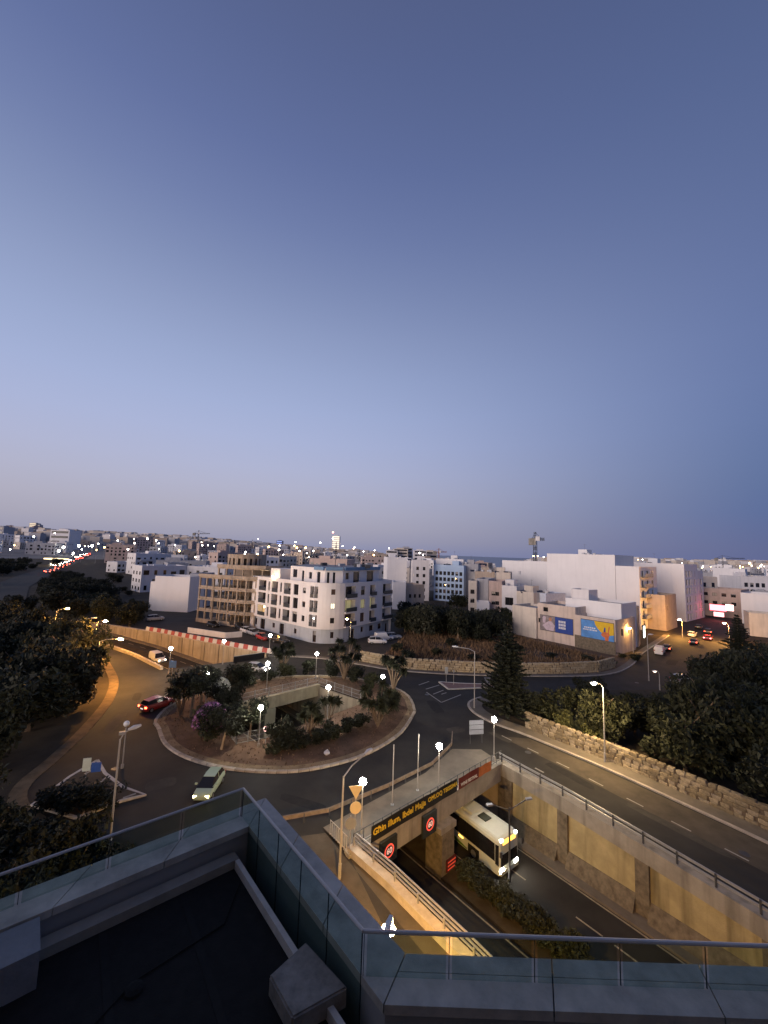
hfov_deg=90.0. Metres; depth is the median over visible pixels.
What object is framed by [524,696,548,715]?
shrub
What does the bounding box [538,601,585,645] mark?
house
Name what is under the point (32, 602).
tree
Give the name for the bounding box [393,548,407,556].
apartment block
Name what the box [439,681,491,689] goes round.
traffic island
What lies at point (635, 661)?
kerb
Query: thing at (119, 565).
windows
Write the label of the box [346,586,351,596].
window
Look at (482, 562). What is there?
town block
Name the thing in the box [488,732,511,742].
road patch
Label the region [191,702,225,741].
oleander
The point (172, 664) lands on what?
road sign
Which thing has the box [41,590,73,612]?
tree
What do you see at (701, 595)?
apartment block
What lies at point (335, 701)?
yucca
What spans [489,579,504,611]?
house
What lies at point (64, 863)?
tree
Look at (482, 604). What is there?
house
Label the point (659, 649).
van
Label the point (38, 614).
tree
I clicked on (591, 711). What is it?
tree
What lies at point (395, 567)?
apartment block
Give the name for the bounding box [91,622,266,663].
retaining wall
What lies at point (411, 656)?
shrub
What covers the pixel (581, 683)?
tree
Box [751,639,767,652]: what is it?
tree
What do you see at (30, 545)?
windows
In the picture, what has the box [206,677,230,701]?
shrub
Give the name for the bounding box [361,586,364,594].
window
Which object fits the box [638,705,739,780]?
tree
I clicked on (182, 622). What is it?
street
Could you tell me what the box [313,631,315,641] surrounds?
window
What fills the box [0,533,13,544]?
town block
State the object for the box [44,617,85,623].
tree
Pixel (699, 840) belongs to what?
road patch
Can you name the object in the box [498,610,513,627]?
tree
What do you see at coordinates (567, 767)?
road markings
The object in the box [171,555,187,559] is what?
town block
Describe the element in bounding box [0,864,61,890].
tree
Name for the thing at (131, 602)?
tree
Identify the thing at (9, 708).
tree
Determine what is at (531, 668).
stone block wall
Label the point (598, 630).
billboard
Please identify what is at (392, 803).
bare pole
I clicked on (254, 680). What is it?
shrub
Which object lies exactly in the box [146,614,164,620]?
car
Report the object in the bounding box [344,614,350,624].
window
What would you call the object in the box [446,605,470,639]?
tree
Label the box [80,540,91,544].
town house
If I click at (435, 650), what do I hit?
shrub
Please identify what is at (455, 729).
road patch
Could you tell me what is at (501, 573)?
house
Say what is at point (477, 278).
sky
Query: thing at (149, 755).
road
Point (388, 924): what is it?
street lamp
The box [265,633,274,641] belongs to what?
car
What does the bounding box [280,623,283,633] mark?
window
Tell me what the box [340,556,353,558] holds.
town block
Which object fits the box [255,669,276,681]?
shrub
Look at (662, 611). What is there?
house
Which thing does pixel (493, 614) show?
tree
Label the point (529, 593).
house
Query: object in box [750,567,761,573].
town block
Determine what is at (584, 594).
house
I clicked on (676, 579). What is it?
apartment block
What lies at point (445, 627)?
tree
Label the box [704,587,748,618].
shop building
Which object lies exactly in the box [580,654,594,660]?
shrub
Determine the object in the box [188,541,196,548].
town block
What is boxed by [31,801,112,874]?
tree
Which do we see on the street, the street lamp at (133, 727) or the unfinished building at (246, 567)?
the unfinished building at (246, 567)
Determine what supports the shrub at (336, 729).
on the roundabout island at (231, 746)
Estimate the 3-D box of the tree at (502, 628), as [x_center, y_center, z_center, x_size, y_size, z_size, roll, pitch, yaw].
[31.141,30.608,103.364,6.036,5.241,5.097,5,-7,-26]
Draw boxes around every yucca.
[164,679,191,715]
[270,640,296,662]
[296,699,325,738]
[317,693,344,725]
[328,637,361,679]
[358,678,401,726]
[379,649,410,688]
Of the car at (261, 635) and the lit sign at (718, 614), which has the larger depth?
the lit sign at (718, 614)
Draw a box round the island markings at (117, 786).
[84,770,135,797]
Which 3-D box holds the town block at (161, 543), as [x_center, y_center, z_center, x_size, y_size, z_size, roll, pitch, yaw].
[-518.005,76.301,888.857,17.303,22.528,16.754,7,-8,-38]
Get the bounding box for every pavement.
[271,634,667,675]
[323,749,495,847]
[470,697,767,840]
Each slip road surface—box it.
[300,833,448,954]
[506,737,767,872]
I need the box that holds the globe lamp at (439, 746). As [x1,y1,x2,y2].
[436,743,441,788]
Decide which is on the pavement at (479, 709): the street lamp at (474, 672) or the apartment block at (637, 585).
the street lamp at (474, 672)
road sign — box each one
[82,758,101,777]
[169,661,176,670]
[345,815,356,853]
[349,785,363,835]
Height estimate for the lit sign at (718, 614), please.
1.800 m
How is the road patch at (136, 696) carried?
on the road at (149, 755)
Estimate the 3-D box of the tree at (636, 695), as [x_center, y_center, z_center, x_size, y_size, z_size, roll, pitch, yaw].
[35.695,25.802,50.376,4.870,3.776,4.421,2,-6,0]
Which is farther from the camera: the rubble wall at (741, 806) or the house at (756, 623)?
the house at (756, 623)
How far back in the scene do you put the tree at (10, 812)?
24.56 m
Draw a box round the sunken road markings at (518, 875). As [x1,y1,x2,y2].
[115,636,684,963]
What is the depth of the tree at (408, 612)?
100.33 m
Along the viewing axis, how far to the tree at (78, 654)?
51.12 m
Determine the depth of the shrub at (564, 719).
46.98 m
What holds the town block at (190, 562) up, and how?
on the ground at (92, 567)
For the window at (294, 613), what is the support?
in the apartment block at (294, 600)
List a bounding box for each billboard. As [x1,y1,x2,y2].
[540,614,573,635]
[581,618,614,642]
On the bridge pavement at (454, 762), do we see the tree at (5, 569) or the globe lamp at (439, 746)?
the globe lamp at (439, 746)
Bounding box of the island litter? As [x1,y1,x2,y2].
[160,676,411,768]
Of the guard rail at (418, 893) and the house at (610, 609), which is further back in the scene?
the house at (610, 609)
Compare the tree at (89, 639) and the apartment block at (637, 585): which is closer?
the tree at (89, 639)
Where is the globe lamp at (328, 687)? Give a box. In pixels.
[326,685,330,719]
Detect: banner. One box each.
[371,795,426,842]
[427,779,456,808]
[458,767,478,789]
[479,761,490,776]
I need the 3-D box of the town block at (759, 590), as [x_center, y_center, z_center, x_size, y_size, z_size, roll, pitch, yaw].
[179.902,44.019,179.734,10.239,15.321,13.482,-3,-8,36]
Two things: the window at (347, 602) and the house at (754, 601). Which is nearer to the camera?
the window at (347, 602)
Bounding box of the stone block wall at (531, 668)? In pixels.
[359,651,615,673]
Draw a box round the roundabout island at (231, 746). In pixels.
[157,677,411,769]
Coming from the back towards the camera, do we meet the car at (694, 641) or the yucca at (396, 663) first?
the car at (694, 641)
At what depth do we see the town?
1107.09 m
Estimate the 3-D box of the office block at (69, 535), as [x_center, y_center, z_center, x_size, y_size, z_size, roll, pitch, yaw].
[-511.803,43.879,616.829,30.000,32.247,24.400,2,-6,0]
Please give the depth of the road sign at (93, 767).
34.52 m
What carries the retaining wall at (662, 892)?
on the sunken road at (563, 902)
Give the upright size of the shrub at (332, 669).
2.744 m
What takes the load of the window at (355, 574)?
in the apartment block at (294, 600)
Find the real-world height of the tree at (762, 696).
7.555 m
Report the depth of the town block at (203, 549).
689.22 m
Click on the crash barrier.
(338, 805)
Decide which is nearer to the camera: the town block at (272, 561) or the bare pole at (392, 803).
the bare pole at (392, 803)
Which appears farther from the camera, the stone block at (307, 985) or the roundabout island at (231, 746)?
the roundabout island at (231, 746)
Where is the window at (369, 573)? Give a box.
[367,571,372,581]
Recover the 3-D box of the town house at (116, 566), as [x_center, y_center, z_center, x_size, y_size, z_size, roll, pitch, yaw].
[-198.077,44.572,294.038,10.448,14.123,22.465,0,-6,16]
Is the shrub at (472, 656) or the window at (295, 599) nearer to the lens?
the shrub at (472, 656)
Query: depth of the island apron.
40.83 m
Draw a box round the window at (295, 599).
[293,598,297,607]
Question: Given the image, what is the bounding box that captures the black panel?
[233,652,264,662]
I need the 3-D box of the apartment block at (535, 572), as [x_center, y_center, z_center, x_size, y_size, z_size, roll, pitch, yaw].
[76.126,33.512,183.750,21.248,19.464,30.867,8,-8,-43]
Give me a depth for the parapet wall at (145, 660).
71.06 m
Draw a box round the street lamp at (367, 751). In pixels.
[338,748,372,879]
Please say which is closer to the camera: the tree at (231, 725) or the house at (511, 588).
the tree at (231, 725)
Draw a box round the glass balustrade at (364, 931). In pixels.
[0,787,767,1023]
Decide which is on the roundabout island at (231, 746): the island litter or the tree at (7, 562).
the island litter
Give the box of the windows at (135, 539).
[135,539,152,549]
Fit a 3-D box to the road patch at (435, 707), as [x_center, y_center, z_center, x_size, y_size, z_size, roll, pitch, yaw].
[7.128,27.080,53.503,1.557,0.001,4.470,3,-6,-10]
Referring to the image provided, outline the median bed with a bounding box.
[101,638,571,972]
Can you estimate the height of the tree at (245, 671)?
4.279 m
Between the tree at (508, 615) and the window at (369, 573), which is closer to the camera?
the window at (369, 573)
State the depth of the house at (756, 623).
114.71 m
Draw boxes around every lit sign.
[709,604,726,611]
[713,611,724,616]
[725,604,733,610]
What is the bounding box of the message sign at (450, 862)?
[446,854,455,872]
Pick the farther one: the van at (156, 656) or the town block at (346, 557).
the town block at (346, 557)
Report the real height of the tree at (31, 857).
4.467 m
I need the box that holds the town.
[9,526,767,571]
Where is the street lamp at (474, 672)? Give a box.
[452,645,474,707]
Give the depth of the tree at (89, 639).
62.45 m
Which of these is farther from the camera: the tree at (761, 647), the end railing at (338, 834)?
the tree at (761, 647)
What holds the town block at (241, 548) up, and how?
on the ground at (92, 567)
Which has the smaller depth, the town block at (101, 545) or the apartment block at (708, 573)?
the apartment block at (708, 573)
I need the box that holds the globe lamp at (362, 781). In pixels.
[359,778,365,839]
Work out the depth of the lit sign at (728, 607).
143.46 m
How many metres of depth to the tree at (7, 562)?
288.34 m
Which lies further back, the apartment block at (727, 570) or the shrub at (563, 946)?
the apartment block at (727, 570)
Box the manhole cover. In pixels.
[739,850,750,856]
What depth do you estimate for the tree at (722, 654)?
66.32 m
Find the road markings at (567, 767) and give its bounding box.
[166,681,748,860]
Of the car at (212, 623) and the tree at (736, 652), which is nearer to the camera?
the tree at (736, 652)
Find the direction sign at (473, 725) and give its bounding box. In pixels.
[469,720,483,743]
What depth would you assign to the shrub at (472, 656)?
77.59 m
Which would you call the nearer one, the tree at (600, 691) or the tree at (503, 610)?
the tree at (600, 691)
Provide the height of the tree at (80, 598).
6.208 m
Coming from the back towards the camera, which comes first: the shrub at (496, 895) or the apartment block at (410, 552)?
the apartment block at (410, 552)
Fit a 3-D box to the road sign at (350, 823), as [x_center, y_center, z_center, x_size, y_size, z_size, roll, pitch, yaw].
[-2.350,22.476,26.673,0.840,2.600,0.095,3,-6,-12]
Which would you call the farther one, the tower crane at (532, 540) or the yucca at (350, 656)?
the tower crane at (532, 540)
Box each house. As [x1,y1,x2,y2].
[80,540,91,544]
[106,561,126,572]
[149,581,154,609]
[173,550,196,558]
[190,572,213,606]
[392,580,405,609]
[405,582,423,604]
[468,579,477,611]
[470,567,494,578]
[477,577,494,600]
[477,600,488,610]
[489,567,520,579]
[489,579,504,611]
[502,574,523,610]
[512,603,537,638]
[517,579,549,603]
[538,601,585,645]
[540,592,564,601]
[565,597,636,646]
[571,588,597,600]
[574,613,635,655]
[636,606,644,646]
[647,592,676,630]
[740,591,767,622]
[743,610,767,637]
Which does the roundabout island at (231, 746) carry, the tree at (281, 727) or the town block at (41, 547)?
the tree at (281, 727)
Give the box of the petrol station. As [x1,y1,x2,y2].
[44,558,68,565]
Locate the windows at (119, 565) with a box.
[108,564,123,570]
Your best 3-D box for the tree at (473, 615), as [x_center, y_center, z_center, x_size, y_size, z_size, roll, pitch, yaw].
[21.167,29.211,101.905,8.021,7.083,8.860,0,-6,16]
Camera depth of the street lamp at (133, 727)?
26.71 m
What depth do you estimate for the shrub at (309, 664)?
65.14 m
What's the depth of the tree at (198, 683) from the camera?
47.54 m
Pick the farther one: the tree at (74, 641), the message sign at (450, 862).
the tree at (74, 641)
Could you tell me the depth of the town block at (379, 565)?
316.74 m
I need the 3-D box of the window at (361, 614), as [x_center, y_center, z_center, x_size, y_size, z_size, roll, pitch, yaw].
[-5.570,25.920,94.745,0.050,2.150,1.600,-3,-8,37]
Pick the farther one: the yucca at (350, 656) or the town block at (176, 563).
the town block at (176, 563)
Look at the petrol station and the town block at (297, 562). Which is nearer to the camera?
the petrol station
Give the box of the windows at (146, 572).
[132,570,184,589]
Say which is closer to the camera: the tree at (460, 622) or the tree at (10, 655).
the tree at (10, 655)
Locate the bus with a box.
[450,800,522,876]
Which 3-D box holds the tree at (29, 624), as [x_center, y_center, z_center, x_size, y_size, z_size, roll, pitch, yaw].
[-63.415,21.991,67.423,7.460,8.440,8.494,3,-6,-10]
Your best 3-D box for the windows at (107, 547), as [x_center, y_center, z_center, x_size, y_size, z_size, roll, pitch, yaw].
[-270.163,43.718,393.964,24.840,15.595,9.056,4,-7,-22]
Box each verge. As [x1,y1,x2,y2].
[7,662,118,822]
[363,633,627,673]
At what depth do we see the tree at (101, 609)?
98.93 m
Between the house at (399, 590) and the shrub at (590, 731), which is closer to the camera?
the shrub at (590, 731)
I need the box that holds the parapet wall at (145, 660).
[102,642,162,669]
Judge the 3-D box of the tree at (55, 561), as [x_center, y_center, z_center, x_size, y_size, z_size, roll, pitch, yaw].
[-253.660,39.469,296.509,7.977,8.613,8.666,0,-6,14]
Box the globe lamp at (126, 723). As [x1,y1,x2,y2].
[119,721,129,768]
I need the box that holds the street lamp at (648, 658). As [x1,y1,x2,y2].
[647,634,652,680]
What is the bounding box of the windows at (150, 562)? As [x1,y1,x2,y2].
[128,557,163,572]
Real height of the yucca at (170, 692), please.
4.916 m
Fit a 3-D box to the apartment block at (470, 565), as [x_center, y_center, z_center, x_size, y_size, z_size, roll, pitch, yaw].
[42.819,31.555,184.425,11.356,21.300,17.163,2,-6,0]
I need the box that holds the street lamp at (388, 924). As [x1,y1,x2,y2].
[382,915,394,936]
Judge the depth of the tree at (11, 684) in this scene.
39.16 m
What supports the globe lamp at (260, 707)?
on the roundabout island at (231, 746)
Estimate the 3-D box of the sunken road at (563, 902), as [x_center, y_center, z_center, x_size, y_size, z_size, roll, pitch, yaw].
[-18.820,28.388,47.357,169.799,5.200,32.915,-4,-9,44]
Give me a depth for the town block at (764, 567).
783.77 m
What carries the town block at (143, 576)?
on the ground at (40, 744)
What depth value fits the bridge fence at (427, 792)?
32.34 m
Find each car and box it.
[138,695,174,712]
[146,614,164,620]
[192,767,225,800]
[206,620,219,627]
[234,622,244,629]
[240,626,249,632]
[246,628,258,635]
[249,661,269,671]
[256,632,266,640]
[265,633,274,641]
[271,634,289,643]
[368,636,386,644]
[387,632,401,638]
[662,643,671,651]
[688,631,696,636]
[689,638,699,644]
[695,624,702,629]
[703,634,712,640]
[704,628,712,634]
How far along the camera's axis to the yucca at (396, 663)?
58.17 m
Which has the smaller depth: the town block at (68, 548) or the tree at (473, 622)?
the tree at (473, 622)
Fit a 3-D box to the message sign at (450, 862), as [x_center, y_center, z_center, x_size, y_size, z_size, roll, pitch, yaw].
[5.598,29.265,31.986,1.200,0.900,0.140,7,-8,-41]
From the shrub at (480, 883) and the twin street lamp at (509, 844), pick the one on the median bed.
the shrub at (480, 883)
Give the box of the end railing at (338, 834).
[330,820,347,848]
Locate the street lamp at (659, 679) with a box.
[652,670,660,689]
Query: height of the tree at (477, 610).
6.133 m
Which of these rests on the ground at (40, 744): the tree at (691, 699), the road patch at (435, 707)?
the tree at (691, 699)
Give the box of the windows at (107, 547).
[105,547,132,561]
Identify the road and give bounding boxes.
[0,555,91,613]
[27,615,767,954]
[92,632,686,963]
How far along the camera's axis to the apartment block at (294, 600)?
94.16 m
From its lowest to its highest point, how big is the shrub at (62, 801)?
2.007 m
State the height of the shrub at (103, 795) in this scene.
1.636 m
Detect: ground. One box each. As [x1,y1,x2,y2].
[0,541,763,590]
[0,576,767,854]
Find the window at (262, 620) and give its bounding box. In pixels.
[261,618,264,628]
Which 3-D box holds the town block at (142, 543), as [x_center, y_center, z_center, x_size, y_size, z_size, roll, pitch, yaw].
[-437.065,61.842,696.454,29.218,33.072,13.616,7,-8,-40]
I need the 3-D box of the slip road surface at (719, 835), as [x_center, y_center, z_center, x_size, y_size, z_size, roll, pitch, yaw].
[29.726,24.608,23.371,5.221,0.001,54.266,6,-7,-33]
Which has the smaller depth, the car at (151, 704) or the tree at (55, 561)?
the car at (151, 704)
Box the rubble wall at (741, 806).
[524,711,767,830]
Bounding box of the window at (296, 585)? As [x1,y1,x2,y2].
[294,584,298,594]
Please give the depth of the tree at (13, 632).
64.03 m
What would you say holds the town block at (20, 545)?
on the ground at (92, 567)
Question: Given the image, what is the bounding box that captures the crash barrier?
[282,731,452,822]
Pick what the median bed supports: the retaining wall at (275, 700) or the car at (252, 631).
the retaining wall at (275, 700)
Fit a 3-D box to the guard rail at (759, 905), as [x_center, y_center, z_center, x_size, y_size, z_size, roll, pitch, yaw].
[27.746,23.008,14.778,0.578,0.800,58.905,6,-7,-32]
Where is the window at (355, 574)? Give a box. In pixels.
[353,572,358,581]
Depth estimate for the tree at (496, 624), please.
97.84 m
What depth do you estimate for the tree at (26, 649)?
51.74 m
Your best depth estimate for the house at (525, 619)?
103.69 m
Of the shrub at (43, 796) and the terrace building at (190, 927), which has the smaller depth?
the terrace building at (190, 927)
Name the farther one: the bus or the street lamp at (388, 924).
the bus
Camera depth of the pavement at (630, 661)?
72.01 m
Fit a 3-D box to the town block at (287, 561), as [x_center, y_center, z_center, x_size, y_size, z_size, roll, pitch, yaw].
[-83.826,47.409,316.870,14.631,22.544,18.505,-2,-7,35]
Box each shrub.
[32,778,74,816]
[47,775,89,816]
[72,775,111,811]
[82,780,130,810]
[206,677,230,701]
[249,674,257,684]
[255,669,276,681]
[263,737,281,755]
[275,662,296,675]
[276,732,296,750]
[289,725,312,749]
[301,658,315,674]
[310,727,332,745]
[321,718,343,739]
[323,659,339,676]
[340,716,361,733]
[347,665,366,682]
[353,712,371,727]
[363,671,380,687]
[391,643,403,651]
[405,649,415,657]
[431,647,442,655]
[445,638,455,646]
[454,856,486,890]
[467,654,481,660]
[468,861,495,900]
[486,876,513,910]
[497,883,529,921]
[503,897,554,940]
[524,687,560,720]
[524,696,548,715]
[530,917,577,958]
[543,652,557,657]
[552,709,574,726]
[557,925,592,959]
[567,718,590,733]
[572,948,604,960]
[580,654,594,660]
[585,723,606,739]
[616,652,626,657]
[628,653,642,660]
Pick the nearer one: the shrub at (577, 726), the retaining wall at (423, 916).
the retaining wall at (423, 916)
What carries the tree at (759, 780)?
on the ground at (40, 744)
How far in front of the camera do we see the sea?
10759.22 m
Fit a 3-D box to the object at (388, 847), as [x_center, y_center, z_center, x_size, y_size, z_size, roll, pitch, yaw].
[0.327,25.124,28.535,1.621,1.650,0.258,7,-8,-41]
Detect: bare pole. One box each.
[391,744,393,805]
[416,734,418,790]
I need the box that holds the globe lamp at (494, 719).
[492,717,496,760]
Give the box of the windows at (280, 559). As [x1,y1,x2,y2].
[280,559,295,565]
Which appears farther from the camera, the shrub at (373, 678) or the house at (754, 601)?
the house at (754, 601)
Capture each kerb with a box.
[153,675,415,773]
[270,635,669,676]
[467,697,767,843]
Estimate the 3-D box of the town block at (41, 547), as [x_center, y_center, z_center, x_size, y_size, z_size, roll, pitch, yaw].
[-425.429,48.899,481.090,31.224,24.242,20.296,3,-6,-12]
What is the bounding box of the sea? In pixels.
[412,555,529,566]
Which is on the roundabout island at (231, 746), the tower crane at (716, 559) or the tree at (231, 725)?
the tree at (231, 725)
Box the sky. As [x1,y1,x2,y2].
[0,0,767,559]
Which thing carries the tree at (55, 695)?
on the ground at (40, 744)
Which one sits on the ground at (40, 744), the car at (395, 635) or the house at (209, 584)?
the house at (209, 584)
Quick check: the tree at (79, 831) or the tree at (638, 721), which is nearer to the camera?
the tree at (79, 831)
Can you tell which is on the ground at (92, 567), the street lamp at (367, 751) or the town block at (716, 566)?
the town block at (716, 566)
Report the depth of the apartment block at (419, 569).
176.19 m
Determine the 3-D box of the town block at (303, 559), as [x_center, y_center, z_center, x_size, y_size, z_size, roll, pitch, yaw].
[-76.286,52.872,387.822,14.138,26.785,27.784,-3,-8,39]
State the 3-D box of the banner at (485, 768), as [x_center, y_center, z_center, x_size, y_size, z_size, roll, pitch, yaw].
[9.714,24.669,36.895,2.017,0.850,0.069,7,-8,-41]
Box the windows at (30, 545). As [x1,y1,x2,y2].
[26,545,62,553]
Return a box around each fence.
[208,677,318,701]
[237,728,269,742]
[319,678,366,698]
[353,751,500,842]
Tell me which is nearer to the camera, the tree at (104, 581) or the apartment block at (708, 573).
the tree at (104, 581)
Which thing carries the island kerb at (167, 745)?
on the ground at (40, 744)
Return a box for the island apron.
[157,676,412,769]
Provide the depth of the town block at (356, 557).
686.70 m
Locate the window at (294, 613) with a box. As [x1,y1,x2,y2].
[293,611,296,621]
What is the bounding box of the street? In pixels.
[122,610,411,661]
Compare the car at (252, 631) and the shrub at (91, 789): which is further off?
the car at (252, 631)
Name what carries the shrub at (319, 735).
on the roundabout island at (231, 746)
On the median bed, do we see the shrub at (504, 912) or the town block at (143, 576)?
the shrub at (504, 912)
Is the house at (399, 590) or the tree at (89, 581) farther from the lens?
the tree at (89, 581)
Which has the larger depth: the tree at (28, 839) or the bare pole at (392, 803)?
the bare pole at (392, 803)
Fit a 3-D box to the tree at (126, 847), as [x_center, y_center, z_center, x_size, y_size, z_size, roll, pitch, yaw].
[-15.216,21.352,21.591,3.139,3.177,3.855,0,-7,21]
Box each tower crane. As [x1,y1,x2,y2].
[192,530,209,542]
[433,549,446,557]
[529,532,544,560]
[714,555,744,566]
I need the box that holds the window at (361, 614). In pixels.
[360,613,363,621]
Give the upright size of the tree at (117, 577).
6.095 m
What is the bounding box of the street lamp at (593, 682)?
[589,681,605,761]
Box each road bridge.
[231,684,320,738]
[343,759,504,879]
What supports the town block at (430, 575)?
on the ground at (92, 567)
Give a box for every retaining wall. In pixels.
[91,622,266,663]
[286,687,497,815]
[347,843,472,955]
[498,760,767,966]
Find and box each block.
[0,526,14,533]
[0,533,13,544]
[0,537,3,552]
[3,540,8,546]
[13,541,31,548]
[14,535,36,542]
[25,541,63,554]
[48,541,73,552]
[49,529,81,549]
[93,541,111,550]
[104,543,136,562]
[126,551,170,573]
[131,564,186,591]
[133,537,153,550]
[149,547,167,553]
[152,574,204,611]
[155,540,165,546]
[156,557,209,565]
[164,562,188,572]
[168,544,186,551]
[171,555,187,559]
[186,562,233,591]
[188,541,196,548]
[196,543,209,554]
[196,554,208,560]
[200,541,215,550]
[208,550,243,564]
[217,544,229,551]
[229,546,235,551]
[235,544,250,553]
[250,542,392,643]
[255,546,270,554]
[263,548,283,555]
[266,555,278,565]
[269,555,296,567]
[269,943,346,1023]
[280,554,298,564]
[294,551,323,564]
[309,556,354,565]
[323,551,332,555]
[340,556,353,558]
[351,554,364,561]
[360,555,383,563]
[367,553,386,556]
[373,563,383,567]
[379,567,383,578]
[383,553,406,597]
[386,549,397,555]
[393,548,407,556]
[403,546,412,557]
[406,567,431,585]
[407,558,435,574]
[408,556,429,600]
[413,549,426,558]
[427,550,436,557]
[434,558,465,600]
[436,552,465,565]
[464,560,486,599]
[475,560,486,566]
[477,561,492,567]
[502,560,546,590]
[547,549,633,599]
[615,566,656,629]
[634,558,699,621]
[691,570,704,618]
[697,568,712,576]
[700,565,709,568]
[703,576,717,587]
[711,564,722,567]
[713,565,747,586]
[719,572,767,590]
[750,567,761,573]
[752,589,767,592]
[756,565,767,572]
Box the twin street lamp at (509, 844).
[486,797,532,881]
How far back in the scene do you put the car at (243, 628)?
95.94 m
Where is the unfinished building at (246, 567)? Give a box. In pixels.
[187,554,283,637]
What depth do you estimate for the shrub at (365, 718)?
46.08 m
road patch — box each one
[102,713,126,732]
[132,693,141,700]
[145,777,175,791]
[280,794,325,809]
[427,700,443,712]
[446,727,464,733]
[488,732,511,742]
[545,763,594,789]
[627,802,735,858]
[671,647,680,652]
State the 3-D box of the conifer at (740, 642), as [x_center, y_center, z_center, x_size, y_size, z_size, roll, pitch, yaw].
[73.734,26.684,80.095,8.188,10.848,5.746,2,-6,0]
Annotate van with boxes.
[149,650,165,662]
[374,632,393,639]
[654,645,665,655]
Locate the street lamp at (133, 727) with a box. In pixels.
[109,724,141,844]
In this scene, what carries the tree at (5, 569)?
on the ground at (92, 567)
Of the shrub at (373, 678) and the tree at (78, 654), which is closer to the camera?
the tree at (78, 654)
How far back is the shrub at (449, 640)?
89.17 m
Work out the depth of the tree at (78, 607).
101.76 m
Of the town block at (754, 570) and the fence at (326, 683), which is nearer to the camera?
the fence at (326, 683)
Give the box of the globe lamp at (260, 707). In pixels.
[257,705,262,746]
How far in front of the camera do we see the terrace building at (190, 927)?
4.78 m
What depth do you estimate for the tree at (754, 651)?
71.58 m
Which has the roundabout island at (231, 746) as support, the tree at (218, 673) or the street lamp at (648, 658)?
the tree at (218, 673)
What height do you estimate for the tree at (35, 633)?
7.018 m
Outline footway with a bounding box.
[92,630,706,965]
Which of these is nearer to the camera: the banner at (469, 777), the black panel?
the banner at (469, 777)
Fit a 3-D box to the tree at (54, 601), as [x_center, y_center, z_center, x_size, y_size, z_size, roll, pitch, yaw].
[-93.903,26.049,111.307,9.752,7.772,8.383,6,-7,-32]
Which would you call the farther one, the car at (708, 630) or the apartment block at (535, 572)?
the apartment block at (535, 572)
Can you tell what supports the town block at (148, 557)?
on the ground at (92, 567)
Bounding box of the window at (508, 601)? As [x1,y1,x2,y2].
[505,597,512,604]
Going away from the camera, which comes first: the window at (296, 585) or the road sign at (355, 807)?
the road sign at (355, 807)
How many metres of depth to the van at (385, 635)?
92.63 m
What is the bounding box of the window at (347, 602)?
[345,600,350,610]
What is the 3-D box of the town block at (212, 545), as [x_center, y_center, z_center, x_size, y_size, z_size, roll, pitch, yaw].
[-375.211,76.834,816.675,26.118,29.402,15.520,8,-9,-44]
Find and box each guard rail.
[353,833,492,956]
[499,752,767,914]
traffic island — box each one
[30,759,146,818]
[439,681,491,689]
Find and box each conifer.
[477,620,541,721]
[718,614,758,650]
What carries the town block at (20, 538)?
on the ground at (92, 567)
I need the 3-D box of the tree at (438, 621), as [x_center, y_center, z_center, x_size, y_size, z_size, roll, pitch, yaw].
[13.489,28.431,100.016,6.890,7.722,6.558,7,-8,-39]
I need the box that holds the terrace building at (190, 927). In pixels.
[0,798,767,1023]
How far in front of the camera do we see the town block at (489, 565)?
483.89 m
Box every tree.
[0,564,14,574]
[0,599,25,616]
[0,606,11,622]
[0,611,47,644]
[0,627,18,645]
[0,635,21,656]
[0,651,46,705]
[0,662,39,742]
[0,682,40,764]
[0,763,11,803]
[0,799,35,838]
[0,812,58,883]
[0,816,57,863]
[0,836,27,872]
[0,842,56,894]
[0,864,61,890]
[0,878,31,898]
[1,560,16,563]
[1,645,28,659]
[2,594,39,609]
[6,603,48,628]
[8,660,86,734]
[10,629,65,655]
[10,630,45,646]
[13,641,75,671]
[14,563,27,570]
[28,651,104,715]
[29,628,85,650]
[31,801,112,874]
[34,829,123,883]
[35,580,59,594]
[36,638,106,700]
[38,588,81,610]
[39,582,72,603]
[40,613,89,642]
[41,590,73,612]
[43,616,94,634]
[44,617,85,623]
[50,558,63,565]
[50,570,64,579]
[55,597,92,618]
[64,623,114,668]
[65,594,95,616]
[79,578,101,584]
[89,595,118,623]
[90,592,122,614]
[95,579,109,583]
[105,572,123,581]
[112,587,120,594]
[112,840,136,855]
[113,601,150,626]
[125,590,132,595]
[125,600,150,613]
[165,664,218,716]
[187,664,223,705]
[197,703,248,749]
[214,680,245,716]
[224,662,257,687]
[233,695,269,736]
[264,714,297,747]
[376,688,400,714]
[391,609,406,631]
[397,600,421,608]
[402,605,421,633]
[406,603,437,636]
[427,606,448,635]
[442,610,456,636]
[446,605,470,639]
[447,593,467,607]
[455,618,483,637]
[460,611,478,619]
[468,623,491,640]
[475,608,494,613]
[475,612,504,637]
[482,610,504,617]
[495,606,511,616]
[496,618,512,633]
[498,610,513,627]
[553,685,597,718]
[571,676,608,694]
[574,689,633,743]
[576,685,615,709]
[611,691,658,736]
[634,692,666,715]
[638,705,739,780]
[639,691,701,751]
[652,694,691,714]
[662,672,747,765]
[664,672,747,698]
[684,654,731,682]
[702,650,761,675]
[703,699,767,777]
[711,650,764,667]
[719,647,759,658]
[722,652,767,693]
[727,743,767,804]
[738,681,767,711]
[740,646,767,656]
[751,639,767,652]
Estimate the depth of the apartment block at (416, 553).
844.17 m

